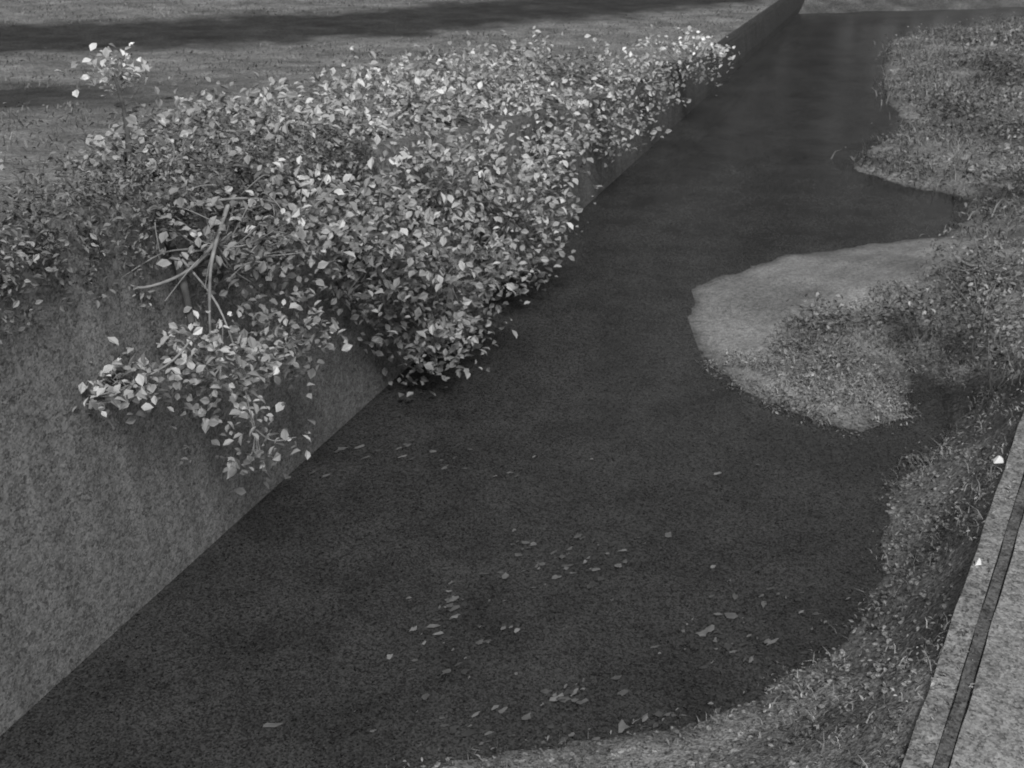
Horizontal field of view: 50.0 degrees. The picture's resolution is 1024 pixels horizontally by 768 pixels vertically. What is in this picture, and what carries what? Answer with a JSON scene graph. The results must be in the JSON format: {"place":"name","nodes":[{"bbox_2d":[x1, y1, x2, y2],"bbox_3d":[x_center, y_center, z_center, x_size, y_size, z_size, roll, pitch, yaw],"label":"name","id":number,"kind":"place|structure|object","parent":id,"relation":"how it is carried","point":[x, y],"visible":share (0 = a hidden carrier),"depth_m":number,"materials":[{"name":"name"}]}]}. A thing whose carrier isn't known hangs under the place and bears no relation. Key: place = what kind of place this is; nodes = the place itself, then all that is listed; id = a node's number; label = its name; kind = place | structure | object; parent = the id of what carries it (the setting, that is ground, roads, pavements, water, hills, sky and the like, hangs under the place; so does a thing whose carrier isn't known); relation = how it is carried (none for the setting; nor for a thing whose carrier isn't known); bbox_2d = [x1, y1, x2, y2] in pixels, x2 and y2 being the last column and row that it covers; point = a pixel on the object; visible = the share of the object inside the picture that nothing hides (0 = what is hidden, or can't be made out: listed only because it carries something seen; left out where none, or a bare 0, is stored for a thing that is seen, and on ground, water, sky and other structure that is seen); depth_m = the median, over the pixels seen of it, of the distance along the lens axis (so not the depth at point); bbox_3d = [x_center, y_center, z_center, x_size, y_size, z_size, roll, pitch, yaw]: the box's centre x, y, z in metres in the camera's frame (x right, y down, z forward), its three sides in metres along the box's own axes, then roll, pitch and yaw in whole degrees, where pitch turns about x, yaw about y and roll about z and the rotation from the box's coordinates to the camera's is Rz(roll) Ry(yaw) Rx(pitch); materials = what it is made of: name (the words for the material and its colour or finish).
{"place":"outdoors","nodes":[
{"label":"outdoors","id":0,"kind":"place"},
{"bbox_2d":[0,7,1023,767],"bbox_3d":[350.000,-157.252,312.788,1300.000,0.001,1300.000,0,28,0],"label":"river water","id":1,"kind":"structure","parent":0,"point":[292,609],"depth_m":13.79,"materials":[{"name":"black liquid"}]},
{"bbox_2d":[143,443,826,747],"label":"floating leaves","id":2,"kind":"object","parent":1,"relation":"on","point":[622,725],"visible":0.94,"depth_m":11.89,"materials":[{"name":"grey plant"}]},
{"bbox_2d":[0,0,1023,767],"bbox_3d":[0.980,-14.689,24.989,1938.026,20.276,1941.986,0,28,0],"label":"ground","id":3,"kind":"structure","parent":0,"point":[732,312],"depth_m":20.46,"materials":[{"name":"soil"}]},
{"bbox_2d":[55,42,400,494],"bbox_3d":[-3.567,-1.663,13.109,4.268,4.044,6.415,0,28,0],"label":"overhanging tree","id":4,"kind":"object","parent":3,"relation":"on","point":[301,211],"visible":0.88,"depth_m":12.43,"materials":[{"name":"grey plant"}]},
{"bbox_2d":[0,0,767,199],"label":"bank top grass","id":5,"kind":"structure","parent":3,"relation":"on","point":[118,109],"depth_m":30.39,"materials":[{"name":"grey plant"}]},
{"bbox_2d":[179,30,613,300],"bbox_3d":[-0.808,-4.493,20.773,6.266,4.218,10.299,10,30,18],"label":"riverside shrub","id":6,"kind":"object","parent":3,"relation":"on","point":[498,96],"visible":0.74,"depth_m":19.09,"materials":[{"name":"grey plant"}]},
{"bbox_2d":[0,0,804,735],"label":"retaining wall","id":7,"kind":"structure","parent":3,"relation":"on","point":[106,530],"depth_m":11.90,"materials":[{"name":"concrete"}]},
{"bbox_2d":[0,124,380,463],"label":"wall top creeper","id":8,"kind":"object","parent":7,"relation":"attached to","point":[121,187],"depth_m":11.30,"materials":[{"name":"grey plant"}]},
{"bbox_2d":[302,96,541,396],"bbox_3d":[-1.377,-2.045,16.402,3.652,4.065,4.835,0,28,0],"label":"riverside shrub","id":9,"kind":"object","parent":3,"relation":"on","point":[453,326],"visible":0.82,"depth_m":16.03,"materials":[{"name":"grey plant"}]},
{"bbox_2d":[454,26,690,166],"bbox_3d":[1.515,-6.833,25.834,5.951,2.448,6.150,0,28,0],"label":"riverside shrub","id":10,"kind":"object","parent":3,"relation":"on","point":[583,68],"visible":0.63,"depth_m":26.43,"materials":[{"name":"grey plant"}]},
{"bbox_2d":[620,18,739,95],"bbox_3d":[4.549,-8.737,29.671,3.277,2.031,2.224,0,28,0],"label":"riverside shrub","id":11,"kind":"object","parent":3,"relation":"on","point":[677,52],"visible":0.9,"depth_m":29.68,"materials":[{"name":"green plant"}]},
{"bbox_2d":[386,313,1023,767],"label":"bank undergrowth","id":12,"kind":"object","parent":3,"relation":"on","point":[864,625],"visible":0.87,"depth_m":11.74,"materials":[{"name":"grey plant"}]},
{"bbox_2d":[421,444,1000,767],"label":"margin stones","id":13,"kind":"object","parent":3,"relation":"on","point":[690,762],"visible":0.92,"depth_m":10.70,"materials":[{"name":"stone"}]},
{"bbox_2d":[779,283,912,391],"bbox_3d":[5.410,-0.690,17.546,2.241,0.923,2.894,5,28,9],"label":"bank bush","id":14,"kind":"object","parent":3,"relation":"on","point":[836,315],"visible":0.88,"depth_m":17.91,"materials":[{"name":"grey plant"}]},
{"bbox_2d":[697,230,1023,474],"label":"grass","id":15,"kind":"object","parent":3,"relation":"on","point":[917,456],"visible":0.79,"depth_m":17.33,"materials":[{"name":"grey plant"}]},
{"bbox_2d":[812,420,938,507],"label":"emergent weeds","id":16,"kind":"object","parent":3,"relation":"on","point":[871,443],"visible":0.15,"depth_m":15.70,"materials":[{"name":"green plant"}]},
{"bbox_2d":[880,270,955,342],"bbox_3d":[6.526,-1.238,17.681,1.203,1.286,1.498,17,33,29],"label":"bank bush","id":17,"kind":"object","parent":3,"relation":"on","point":[915,313],"visible":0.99,"depth_m":17.57,"materials":[{"name":"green plant"}]},
{"bbox_2d":[831,9,1023,247],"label":"bank undergrowth","id":18,"kind":"object","parent":3,"relation":"on","point":[939,126],"visible":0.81,"depth_m":30.62,"materials":[{"name":"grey plant"}]},
{"bbox_2d":[914,78,1000,121],"bbox_3d":[12.359,-7.741,30.245,2.981,1.193,2.504,-22,35,-36],"label":"bank bush","id":19,"kind":"object","parent":3,"relation":"on","point":[956,102],"visible":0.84,"depth_m":30.13,"materials":[{"name":"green plant"}]},
{"bbox_2d":[918,231,1023,358],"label":"bank bush","id":20,"kind":"object","parent":3,"relation":"on","point":[981,268],"visible":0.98,"depth_m":17.37,"materials":[{"name":"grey plant"}]},
{"bbox_2d":[938,82,1023,202],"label":"bank bush","id":21,"kind":"object","parent":3,"relation":"on","point":[1019,157],"visible":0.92,"depth_m":24.56,"materials":[{"name":"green plant"}]},
{"bbox_2d":[947,22,1023,83],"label":"bank bush","id":22,"kind":"object","parent":3,"relation":"on","point":[1006,50],"visible":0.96,"depth_m":33.43,"materials":[{"name":"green plant"}]},
{"bbox_2d":[963,312,1023,394],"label":"bank bush","id":23,"kind":"object","parent":3,"relation":"on","point":[1007,351],"visible":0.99,"depth_m":15.48,"materials":[{"name":"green plant"}]},
{"bbox_2d":[993,455,1003,462],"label":"paper litter","id":24,"kind":"object","parent":3,"relation":"on","point":[998,459],"visible":1,"depth_m":12.80,"materials":[{"name":"white paper"}]},
{"bbox_2d":[901,413,1023,767],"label":"concrete path","id":25,"kind":"structure","parent":0,"point":[991,734],"depth_m":9.72,"materials":[{"name":"grey concrete"}]},
{"bbox_2d":[975,557,980,565],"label":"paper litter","id":26,"kind":"object","parent":25,"relation":"on","point":[978,561],"visible":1,"depth_m":10.96,"materials":[{"name":"white paper"}]}
]}

